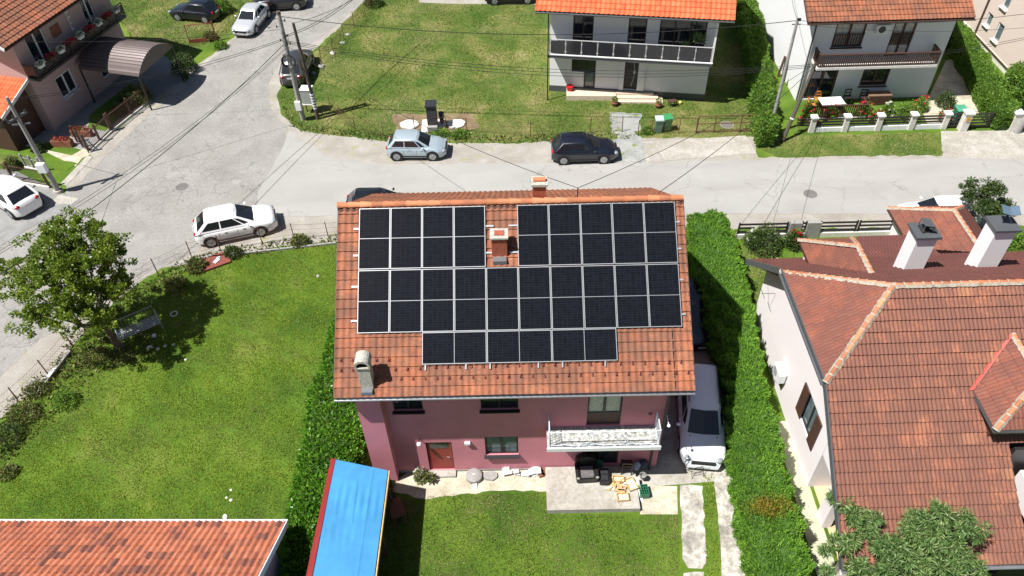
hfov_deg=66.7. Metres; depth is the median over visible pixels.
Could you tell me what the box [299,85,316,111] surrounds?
cable cabinet
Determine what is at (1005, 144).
driveway
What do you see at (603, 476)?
suitcase
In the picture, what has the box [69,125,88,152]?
iron gate
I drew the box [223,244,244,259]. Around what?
shrub
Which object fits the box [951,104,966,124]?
wheelie bin
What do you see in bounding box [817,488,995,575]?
peach tree
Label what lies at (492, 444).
window
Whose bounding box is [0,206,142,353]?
linden tree
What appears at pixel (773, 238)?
shrub
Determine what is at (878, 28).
air conditioner
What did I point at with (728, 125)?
manhole cover
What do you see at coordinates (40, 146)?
shrub
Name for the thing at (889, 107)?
rose bush
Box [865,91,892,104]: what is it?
cabinet
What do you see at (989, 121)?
driveway gate
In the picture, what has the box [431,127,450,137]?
shrub
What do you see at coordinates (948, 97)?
shrub
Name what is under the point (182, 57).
shrub
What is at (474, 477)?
millstone
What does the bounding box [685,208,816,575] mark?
conifer hedge
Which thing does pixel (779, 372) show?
air conditioner
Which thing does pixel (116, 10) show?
flower box
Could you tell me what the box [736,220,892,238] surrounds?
street fence
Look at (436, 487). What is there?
paved strip
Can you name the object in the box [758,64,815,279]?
overhead wire
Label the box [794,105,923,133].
front lawn
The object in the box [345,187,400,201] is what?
parked car
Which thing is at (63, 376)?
weeds
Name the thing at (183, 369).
lawn grass
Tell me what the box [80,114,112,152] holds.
iron fence
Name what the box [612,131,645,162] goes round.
grey gravel patch
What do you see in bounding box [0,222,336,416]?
wire fence
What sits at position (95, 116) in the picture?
front lawn
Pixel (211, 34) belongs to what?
shrub
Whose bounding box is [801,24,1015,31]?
overhead wire
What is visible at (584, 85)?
side door
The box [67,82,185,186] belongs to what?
sidewalk
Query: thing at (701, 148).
driveway
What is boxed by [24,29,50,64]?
window
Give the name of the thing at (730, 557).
wheel strip
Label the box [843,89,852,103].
chair
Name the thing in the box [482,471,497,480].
flat stone
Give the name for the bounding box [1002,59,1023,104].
tree
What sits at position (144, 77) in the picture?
overhead wire
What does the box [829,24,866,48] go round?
window
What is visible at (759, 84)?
clipped hedge
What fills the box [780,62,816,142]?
utility pole
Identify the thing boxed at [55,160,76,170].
front lawn
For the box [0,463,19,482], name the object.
shrub
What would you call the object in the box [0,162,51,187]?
picket fence
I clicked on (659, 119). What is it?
wheelie bin
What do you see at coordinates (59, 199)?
concrete slab
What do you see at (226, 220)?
parked car
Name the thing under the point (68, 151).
front lawn
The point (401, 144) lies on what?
parked car
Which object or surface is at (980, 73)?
clipped hedge
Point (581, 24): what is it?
window
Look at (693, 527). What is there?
wheel strip
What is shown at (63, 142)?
planter
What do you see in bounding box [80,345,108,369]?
shrub
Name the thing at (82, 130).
planter
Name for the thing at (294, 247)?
edging kerb
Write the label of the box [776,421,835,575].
side path
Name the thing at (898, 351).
tiled roof house
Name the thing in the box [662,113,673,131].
wheelie bin
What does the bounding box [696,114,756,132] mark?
metal gate
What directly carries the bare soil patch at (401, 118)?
on the lawn at (523, 98)
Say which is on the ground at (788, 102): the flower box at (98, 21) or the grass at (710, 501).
the grass at (710, 501)
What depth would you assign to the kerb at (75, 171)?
47.59 m
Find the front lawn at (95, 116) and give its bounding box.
[88,83,134,130]
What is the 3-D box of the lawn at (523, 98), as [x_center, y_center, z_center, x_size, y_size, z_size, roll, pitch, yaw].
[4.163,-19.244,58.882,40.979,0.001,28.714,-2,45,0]
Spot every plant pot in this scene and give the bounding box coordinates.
[413,466,425,476]
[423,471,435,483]
[611,96,617,106]
[655,98,661,107]
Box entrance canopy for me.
[78,36,183,110]
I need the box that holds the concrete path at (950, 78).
[920,59,978,124]
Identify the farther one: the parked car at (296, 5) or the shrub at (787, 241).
the parked car at (296, 5)
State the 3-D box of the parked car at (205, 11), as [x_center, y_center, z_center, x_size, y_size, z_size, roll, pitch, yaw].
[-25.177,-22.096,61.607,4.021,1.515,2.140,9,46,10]
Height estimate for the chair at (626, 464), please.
0.880 m
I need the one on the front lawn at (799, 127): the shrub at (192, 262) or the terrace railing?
the terrace railing
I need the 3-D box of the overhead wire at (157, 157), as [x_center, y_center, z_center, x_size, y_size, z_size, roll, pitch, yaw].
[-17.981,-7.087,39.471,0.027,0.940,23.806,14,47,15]
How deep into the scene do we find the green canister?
31.63 m
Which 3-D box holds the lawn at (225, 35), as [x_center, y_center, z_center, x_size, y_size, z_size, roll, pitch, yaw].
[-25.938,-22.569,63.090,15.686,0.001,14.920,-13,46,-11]
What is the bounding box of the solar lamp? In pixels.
[1002,204,1020,222]
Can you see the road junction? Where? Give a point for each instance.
(228, 151)
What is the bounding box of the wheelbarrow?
[388,492,406,526]
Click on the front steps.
(626, 97)
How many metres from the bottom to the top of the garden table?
0.740 m
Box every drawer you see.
[612,475,623,482]
[614,483,625,492]
[616,492,628,501]
[624,476,638,491]
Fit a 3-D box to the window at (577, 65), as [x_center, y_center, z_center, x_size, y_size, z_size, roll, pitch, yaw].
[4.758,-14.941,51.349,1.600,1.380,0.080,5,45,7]
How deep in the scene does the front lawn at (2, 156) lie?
48.71 m
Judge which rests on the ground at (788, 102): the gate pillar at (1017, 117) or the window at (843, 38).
the gate pillar at (1017, 117)
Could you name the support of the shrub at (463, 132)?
on the lawn at (523, 98)
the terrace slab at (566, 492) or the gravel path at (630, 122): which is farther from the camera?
the gravel path at (630, 122)
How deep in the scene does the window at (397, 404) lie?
29.09 m
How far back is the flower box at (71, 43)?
49.57 m
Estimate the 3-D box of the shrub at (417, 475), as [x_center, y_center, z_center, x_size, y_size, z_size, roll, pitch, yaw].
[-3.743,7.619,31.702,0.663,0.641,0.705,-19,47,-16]
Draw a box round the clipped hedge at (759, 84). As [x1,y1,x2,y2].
[735,0,781,147]
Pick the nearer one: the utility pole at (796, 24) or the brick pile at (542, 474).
the brick pile at (542, 474)
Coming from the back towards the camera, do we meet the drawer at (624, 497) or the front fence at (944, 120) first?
the front fence at (944, 120)
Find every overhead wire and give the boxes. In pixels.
[0,44,283,274]
[0,51,283,253]
[10,39,282,100]
[21,29,279,41]
[281,16,796,34]
[286,1,350,36]
[287,41,812,76]
[289,47,576,187]
[578,63,814,187]
[658,67,813,192]
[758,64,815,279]
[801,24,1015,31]
[809,14,1021,23]
[817,38,1023,63]
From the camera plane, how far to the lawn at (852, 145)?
47.84 m
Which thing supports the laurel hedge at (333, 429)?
on the ground at (788, 102)
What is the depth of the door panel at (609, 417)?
29.74 m
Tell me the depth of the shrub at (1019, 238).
40.09 m
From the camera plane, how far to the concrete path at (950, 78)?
52.11 m
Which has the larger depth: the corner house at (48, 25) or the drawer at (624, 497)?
the corner house at (48, 25)
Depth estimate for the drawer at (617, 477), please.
31.34 m
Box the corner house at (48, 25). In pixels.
[0,0,126,129]
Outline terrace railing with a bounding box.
[804,97,868,118]
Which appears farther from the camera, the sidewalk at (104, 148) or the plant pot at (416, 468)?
the sidewalk at (104, 148)
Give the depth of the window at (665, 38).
48.93 m
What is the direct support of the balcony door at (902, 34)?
in the balcony house at (911, 76)
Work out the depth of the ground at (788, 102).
33.41 m
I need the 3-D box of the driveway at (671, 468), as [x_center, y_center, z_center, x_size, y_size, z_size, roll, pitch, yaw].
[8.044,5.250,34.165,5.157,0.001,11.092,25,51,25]
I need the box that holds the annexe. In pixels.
[0,75,44,151]
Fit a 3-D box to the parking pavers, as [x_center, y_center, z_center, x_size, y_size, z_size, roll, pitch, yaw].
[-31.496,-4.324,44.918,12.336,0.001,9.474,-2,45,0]
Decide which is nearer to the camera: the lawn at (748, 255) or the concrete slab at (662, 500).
the concrete slab at (662, 500)
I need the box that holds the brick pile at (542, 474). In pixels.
[538,467,544,477]
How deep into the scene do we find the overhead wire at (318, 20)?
49.77 m
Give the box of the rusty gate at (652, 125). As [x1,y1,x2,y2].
[638,117,697,134]
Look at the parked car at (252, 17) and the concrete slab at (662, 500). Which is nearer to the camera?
the concrete slab at (662, 500)
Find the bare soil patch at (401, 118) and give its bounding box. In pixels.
[392,113,478,131]
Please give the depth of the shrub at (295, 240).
42.21 m
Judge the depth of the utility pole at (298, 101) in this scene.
48.29 m
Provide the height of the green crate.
0.320 m
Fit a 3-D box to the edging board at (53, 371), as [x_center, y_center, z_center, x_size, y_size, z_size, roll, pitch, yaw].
[-21.306,3.910,36.187,0.160,0.275,2.557,7,46,9]
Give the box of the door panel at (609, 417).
[588,413,618,422]
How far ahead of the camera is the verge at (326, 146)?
46.88 m
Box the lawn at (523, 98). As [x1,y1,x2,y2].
[278,0,775,142]
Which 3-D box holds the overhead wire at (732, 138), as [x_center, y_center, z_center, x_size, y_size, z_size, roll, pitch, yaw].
[11.960,-8.523,38.795,0.021,4.065,20.860,26,51,25]
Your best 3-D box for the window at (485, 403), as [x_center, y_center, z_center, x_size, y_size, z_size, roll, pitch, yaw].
[-0.470,4.153,28.762,1.520,1.248,0.295,-1,45,0]
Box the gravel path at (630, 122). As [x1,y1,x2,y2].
[609,112,641,133]
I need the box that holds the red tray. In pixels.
[200,251,230,271]
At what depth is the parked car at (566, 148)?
46.63 m
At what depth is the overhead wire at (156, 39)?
46.85 m
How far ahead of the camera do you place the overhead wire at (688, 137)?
35.60 m
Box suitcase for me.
[599,468,608,484]
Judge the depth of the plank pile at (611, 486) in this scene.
31.16 m
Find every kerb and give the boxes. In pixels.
[60,155,91,185]
[192,242,335,257]
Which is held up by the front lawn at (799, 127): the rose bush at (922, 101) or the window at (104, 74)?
the rose bush at (922, 101)
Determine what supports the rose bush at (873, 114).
on the front lawn at (799, 127)
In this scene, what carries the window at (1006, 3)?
in the apartment building
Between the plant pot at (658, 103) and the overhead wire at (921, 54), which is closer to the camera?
the overhead wire at (921, 54)
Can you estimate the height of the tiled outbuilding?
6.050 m
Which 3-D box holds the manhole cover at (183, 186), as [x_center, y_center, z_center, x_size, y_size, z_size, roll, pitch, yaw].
[-19.657,-6.027,46.276,0.860,0.022,0.860,-2,45,0]
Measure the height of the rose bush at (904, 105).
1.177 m
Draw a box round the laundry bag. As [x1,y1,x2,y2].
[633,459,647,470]
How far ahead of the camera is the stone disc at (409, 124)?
50.34 m
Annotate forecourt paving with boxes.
[33,38,184,148]
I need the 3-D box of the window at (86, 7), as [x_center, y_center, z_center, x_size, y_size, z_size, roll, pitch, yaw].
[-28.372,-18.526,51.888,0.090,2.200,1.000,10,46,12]
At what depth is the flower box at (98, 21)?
51.49 m
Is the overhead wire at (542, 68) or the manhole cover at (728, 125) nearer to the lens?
the overhead wire at (542, 68)
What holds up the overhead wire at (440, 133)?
attached to the utility pole at (298, 101)
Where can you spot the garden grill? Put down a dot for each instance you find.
(431, 109)
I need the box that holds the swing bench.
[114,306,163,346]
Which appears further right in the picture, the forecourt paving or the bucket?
the bucket
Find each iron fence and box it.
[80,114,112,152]
[104,84,150,130]
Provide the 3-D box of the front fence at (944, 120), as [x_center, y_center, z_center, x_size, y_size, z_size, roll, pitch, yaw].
[22.559,-10.359,48.626,9.537,1.140,0.440,-2,45,0]
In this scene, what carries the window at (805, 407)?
in the tiled roof house at (898, 351)
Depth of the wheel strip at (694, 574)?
28.82 m
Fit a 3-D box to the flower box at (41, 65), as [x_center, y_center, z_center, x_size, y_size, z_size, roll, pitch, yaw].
[-28.950,-13.774,47.704,0.630,0.494,0.775,10,46,12]
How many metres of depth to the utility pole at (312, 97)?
48.95 m
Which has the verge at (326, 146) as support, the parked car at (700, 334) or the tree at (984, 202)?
the tree at (984, 202)
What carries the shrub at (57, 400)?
on the ground at (788, 102)
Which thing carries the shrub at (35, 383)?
on the ground at (788, 102)
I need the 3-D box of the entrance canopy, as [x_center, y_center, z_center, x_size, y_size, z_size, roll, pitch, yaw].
[-25.938,-14.966,52.942,4.590,3.568,4.089,10,46,11]
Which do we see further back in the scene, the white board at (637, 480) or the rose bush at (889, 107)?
the rose bush at (889, 107)
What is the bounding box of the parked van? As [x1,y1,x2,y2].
[675,363,725,469]
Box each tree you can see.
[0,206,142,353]
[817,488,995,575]
[958,176,1016,224]
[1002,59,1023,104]
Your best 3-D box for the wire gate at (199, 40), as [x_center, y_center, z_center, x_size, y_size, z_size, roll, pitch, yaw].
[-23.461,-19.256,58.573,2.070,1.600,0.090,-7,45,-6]
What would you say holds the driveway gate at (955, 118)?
attached to the gate pillar at (965, 120)
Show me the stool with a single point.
(672, 100)
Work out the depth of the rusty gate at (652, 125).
48.72 m
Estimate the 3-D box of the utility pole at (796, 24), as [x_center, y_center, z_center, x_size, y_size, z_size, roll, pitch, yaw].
[16.085,-12.328,46.174,0.500,7.656,0.349,-2,45,0]
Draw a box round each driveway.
[635,350,727,485]
[642,142,664,162]
[643,135,755,161]
[941,130,1023,158]
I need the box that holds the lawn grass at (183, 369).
[0,245,336,557]
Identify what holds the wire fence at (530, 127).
on the lawn at (523, 98)
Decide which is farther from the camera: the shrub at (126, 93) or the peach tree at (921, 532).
the shrub at (126, 93)
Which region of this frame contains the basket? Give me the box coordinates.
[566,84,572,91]
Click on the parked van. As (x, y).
(700, 423)
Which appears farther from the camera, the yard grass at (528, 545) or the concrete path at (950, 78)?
the concrete path at (950, 78)
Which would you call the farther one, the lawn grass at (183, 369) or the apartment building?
the apartment building
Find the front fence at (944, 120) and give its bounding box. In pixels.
[796,110,953,132]
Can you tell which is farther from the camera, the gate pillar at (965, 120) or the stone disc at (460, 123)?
the stone disc at (460, 123)
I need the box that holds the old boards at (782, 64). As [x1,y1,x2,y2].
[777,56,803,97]
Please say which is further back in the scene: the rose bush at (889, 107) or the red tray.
the rose bush at (889, 107)
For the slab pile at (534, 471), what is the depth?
31.81 m
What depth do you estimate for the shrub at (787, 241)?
40.99 m
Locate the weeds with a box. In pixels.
[0,106,629,463]
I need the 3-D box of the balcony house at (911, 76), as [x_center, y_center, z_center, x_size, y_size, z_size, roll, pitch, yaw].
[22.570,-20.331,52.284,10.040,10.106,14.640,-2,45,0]
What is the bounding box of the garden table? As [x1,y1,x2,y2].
[817,96,845,113]
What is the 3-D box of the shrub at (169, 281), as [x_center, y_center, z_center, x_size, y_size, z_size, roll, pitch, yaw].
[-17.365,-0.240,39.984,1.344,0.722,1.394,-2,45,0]
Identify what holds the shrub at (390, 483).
on the ground at (788, 102)
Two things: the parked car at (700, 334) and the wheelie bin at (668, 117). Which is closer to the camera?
the parked car at (700, 334)
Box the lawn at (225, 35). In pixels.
[111,0,252,53]
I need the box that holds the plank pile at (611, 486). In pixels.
[605,476,638,493]
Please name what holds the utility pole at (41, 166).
on the ground at (788, 102)
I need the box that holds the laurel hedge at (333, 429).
[278,313,369,575]
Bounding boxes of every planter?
[50,135,74,147]
[69,125,93,136]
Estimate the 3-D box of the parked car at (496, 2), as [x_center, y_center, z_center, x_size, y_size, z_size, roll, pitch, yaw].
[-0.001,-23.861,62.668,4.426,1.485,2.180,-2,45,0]
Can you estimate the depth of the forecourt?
48.83 m
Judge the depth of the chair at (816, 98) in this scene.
50.73 m
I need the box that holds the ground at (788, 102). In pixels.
[0,0,1023,575]
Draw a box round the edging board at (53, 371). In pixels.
[36,350,70,394]
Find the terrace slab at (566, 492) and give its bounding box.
[545,466,639,513]
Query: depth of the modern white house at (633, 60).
49.30 m
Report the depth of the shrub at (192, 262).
40.84 m
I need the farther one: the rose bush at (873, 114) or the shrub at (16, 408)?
the rose bush at (873, 114)
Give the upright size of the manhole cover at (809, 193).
0.022 m
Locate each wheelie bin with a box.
[654,115,664,132]
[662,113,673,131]
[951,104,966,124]
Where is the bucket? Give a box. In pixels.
[640,472,645,479]
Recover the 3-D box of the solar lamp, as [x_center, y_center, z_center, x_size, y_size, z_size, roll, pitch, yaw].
[19.343,-2.832,30.293,0.665,0.727,0.435,3,45,5]
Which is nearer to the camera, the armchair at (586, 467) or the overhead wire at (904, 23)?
the armchair at (586, 467)
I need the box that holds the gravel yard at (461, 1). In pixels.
[419,0,535,4]
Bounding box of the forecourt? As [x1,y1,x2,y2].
[26,142,88,165]
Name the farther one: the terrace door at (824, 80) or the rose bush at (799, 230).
the terrace door at (824, 80)
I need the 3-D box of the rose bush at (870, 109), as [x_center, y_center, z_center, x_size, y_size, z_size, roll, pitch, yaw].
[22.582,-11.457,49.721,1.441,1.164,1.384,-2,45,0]
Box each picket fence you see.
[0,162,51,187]
[18,153,38,171]
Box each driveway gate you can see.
[946,113,962,127]
[969,112,995,126]
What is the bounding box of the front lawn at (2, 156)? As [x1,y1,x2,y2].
[0,154,35,165]
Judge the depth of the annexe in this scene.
48.71 m
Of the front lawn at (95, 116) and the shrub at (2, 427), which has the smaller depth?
the shrub at (2, 427)
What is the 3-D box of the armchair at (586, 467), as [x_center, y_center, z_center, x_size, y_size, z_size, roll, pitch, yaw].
[2.997,7.252,31.239,0.910,0.960,0.880,-3,45,-1]
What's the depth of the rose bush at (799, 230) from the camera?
40.99 m
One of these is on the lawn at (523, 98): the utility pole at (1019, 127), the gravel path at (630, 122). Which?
the gravel path at (630, 122)
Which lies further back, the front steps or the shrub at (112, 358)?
the front steps
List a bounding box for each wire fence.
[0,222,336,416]
[319,0,375,63]
[327,96,622,136]
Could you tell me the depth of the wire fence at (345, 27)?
58.95 m
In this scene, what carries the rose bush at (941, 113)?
on the concrete path at (950, 78)
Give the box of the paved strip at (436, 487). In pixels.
[389,470,545,498]
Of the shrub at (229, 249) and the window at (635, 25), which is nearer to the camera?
the shrub at (229, 249)
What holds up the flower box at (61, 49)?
attached to the corner house at (48, 25)
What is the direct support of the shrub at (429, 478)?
on the paved strip at (436, 487)
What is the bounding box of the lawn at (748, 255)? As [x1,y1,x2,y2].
[742,243,776,351]
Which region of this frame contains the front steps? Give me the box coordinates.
[566,88,662,103]
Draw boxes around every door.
[427,442,453,468]
[583,72,594,87]
[583,451,617,462]
[586,392,623,423]
[623,62,638,88]
[803,68,838,98]
[884,22,917,55]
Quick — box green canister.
[596,459,602,467]
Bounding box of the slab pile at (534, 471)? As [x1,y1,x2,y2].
[502,467,540,476]
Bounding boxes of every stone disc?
[400,119,418,128]
[446,119,464,128]
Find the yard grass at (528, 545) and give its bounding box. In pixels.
[375,492,679,575]
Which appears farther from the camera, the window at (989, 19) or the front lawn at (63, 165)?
the window at (989, 19)
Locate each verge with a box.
[0,0,1023,418]
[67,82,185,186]
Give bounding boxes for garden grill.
[421,99,444,132]
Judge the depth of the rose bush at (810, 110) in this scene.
49.23 m
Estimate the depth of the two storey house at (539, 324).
27.99 m
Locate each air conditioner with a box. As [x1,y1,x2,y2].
[772,362,786,383]
[874,24,891,33]
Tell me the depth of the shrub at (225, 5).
62.07 m
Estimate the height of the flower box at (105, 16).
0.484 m
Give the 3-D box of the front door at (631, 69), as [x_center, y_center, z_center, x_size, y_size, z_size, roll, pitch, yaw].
[7.862,-14.229,51.302,0.900,2.450,0.120,5,45,7]
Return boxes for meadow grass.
[110,0,940,156]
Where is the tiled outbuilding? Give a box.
[0,519,288,575]
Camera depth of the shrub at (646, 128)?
49.03 m
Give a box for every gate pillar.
[957,109,975,131]
[1006,109,1023,131]
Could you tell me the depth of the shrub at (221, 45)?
58.14 m
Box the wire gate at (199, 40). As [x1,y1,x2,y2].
[184,21,216,42]
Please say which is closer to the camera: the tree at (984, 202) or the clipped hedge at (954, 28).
the tree at (984, 202)
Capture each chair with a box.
[620,459,633,474]
[813,91,822,104]
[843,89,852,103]
[858,89,868,103]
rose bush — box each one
[743,226,762,249]
[788,228,804,247]
[798,97,814,121]
[819,103,838,117]
[852,100,875,119]
[868,109,885,124]
[880,100,895,115]
[894,98,920,118]
[913,95,931,112]
[938,108,952,120]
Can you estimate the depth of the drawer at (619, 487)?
31.08 m
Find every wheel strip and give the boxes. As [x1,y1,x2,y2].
[680,485,706,568]
[683,572,703,575]
[714,463,745,575]
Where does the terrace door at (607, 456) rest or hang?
in the two storey house at (539, 324)
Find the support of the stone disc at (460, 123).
on the bare soil patch at (401, 118)
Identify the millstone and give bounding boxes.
[466,468,481,489]
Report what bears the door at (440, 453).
in the two storey house at (539, 324)
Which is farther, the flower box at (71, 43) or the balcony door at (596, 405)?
the flower box at (71, 43)
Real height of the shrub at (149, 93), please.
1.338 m
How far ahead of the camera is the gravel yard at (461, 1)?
63.08 m
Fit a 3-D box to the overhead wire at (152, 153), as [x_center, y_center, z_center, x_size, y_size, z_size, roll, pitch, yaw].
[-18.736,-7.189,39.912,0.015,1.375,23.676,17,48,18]
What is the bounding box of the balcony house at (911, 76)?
[757,0,975,99]
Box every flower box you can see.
[34,59,45,68]
[45,52,54,60]
[55,45,65,53]
[65,37,74,46]
[75,31,84,39]
[84,24,93,32]
[93,17,102,26]
[102,12,111,19]
[111,5,119,13]
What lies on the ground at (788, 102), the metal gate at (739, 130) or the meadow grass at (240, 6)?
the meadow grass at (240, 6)
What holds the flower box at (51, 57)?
attached to the corner house at (48, 25)
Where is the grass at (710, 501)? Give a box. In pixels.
[703,248,777,575]
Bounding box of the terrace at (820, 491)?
[814,486,874,575]
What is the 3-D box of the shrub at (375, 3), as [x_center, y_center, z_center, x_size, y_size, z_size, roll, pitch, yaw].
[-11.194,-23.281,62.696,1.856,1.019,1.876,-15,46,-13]
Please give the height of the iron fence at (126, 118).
1.320 m
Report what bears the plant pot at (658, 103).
on the lawn at (523, 98)
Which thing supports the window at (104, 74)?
in the corner house at (48, 25)
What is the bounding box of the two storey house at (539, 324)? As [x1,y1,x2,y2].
[333,176,695,480]
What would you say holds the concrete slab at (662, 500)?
on the ground at (788, 102)
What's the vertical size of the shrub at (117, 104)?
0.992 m
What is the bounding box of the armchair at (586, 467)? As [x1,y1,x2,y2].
[574,452,598,482]
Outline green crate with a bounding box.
[638,484,649,498]
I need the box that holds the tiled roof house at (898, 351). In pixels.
[746,204,1023,575]
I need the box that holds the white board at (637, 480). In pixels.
[635,477,643,501]
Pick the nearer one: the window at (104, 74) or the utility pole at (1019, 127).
the utility pole at (1019, 127)
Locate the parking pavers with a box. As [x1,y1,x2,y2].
[0,169,79,244]
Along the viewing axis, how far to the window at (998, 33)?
54.22 m
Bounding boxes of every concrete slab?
[48,195,78,204]
[640,486,677,513]
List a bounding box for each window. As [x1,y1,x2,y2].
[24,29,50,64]
[54,69,80,100]
[79,0,95,24]
[101,72,110,77]
[392,396,424,414]
[479,394,519,413]
[484,436,519,458]
[572,59,595,71]
[573,15,593,45]
[627,18,647,46]
[658,20,707,51]
[795,382,822,450]
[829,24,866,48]
[858,69,889,87]
[981,13,993,28]
[989,22,1004,44]
[999,0,1010,11]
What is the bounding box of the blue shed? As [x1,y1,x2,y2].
[306,458,391,575]
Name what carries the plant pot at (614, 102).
on the lawn at (523, 98)
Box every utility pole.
[5,96,63,194]
[274,10,305,120]
[292,22,319,119]
[773,18,800,112]
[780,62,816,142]
[1013,115,1023,133]
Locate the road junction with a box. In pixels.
[0,0,360,376]
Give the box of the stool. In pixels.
[668,99,676,107]
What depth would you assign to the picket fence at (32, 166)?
47.53 m
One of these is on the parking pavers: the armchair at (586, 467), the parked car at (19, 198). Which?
the parked car at (19, 198)
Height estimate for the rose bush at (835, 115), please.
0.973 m
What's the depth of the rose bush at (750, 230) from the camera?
41.12 m
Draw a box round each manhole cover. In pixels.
[174,182,188,190]
[720,121,733,128]
[803,189,817,198]
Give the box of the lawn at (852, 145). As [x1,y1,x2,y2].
[761,132,942,156]
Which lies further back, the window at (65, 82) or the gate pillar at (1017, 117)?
the window at (65, 82)
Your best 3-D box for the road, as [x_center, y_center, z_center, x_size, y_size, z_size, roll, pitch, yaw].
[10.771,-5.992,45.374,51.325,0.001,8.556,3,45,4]
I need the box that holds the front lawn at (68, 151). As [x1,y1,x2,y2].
[43,142,81,154]
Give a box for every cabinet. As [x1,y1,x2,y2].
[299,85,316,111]
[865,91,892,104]
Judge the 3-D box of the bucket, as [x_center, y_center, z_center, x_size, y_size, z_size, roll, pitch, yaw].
[5.280,7.564,31.365,0.280,0.286,0.273,-2,45,0]
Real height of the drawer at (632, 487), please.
0.130 m
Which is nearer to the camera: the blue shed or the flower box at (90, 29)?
the blue shed
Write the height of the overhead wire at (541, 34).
1.242 m
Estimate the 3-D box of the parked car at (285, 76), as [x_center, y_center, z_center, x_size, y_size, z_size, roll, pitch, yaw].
[-15.230,-15.905,54.941,2.180,1.739,4.326,-1,45,0]
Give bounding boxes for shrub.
[0,420,26,453]
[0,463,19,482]
[2,155,22,169]
[5,398,41,426]
[23,379,50,398]
[30,141,46,153]
[50,388,78,412]
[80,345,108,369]
[107,345,136,366]
[111,102,127,116]
[114,88,142,108]
[127,83,154,105]
[162,273,187,295]
[169,49,197,75]
[184,254,208,275]
[202,29,216,41]
[213,0,232,14]
[213,40,227,50]
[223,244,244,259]
[290,233,310,248]
[362,0,384,8]
[387,478,396,491]
[413,468,427,484]
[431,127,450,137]
[450,128,471,140]
[641,125,653,135]
[741,222,784,258]
[781,227,808,251]
[934,90,957,109]
[1006,230,1023,251]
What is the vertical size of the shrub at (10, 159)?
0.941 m
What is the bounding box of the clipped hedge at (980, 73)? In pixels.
[946,21,1021,130]
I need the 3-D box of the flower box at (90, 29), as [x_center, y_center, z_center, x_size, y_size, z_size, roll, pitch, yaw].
[-27.710,-17.026,50.949,0.644,0.471,0.752,10,46,12]
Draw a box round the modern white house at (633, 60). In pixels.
[535,0,735,100]
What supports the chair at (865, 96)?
on the ground at (788, 102)
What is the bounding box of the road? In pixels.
[257,131,1023,215]
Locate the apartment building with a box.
[963,0,1023,83]
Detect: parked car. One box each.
[0,174,43,219]
[168,0,221,22]
[192,202,277,248]
[231,2,270,35]
[253,0,306,10]
[279,49,314,85]
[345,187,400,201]
[386,129,447,160]
[485,0,535,5]
[550,131,617,164]
[689,278,708,350]
[898,195,982,224]
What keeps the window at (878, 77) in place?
in the balcony house at (911, 76)
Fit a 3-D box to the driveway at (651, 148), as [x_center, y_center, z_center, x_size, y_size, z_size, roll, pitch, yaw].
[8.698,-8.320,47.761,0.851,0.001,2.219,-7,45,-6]
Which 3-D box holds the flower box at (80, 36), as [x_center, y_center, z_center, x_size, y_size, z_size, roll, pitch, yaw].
[-27.942,-16.381,50.286,0.574,0.503,0.771,10,46,12]

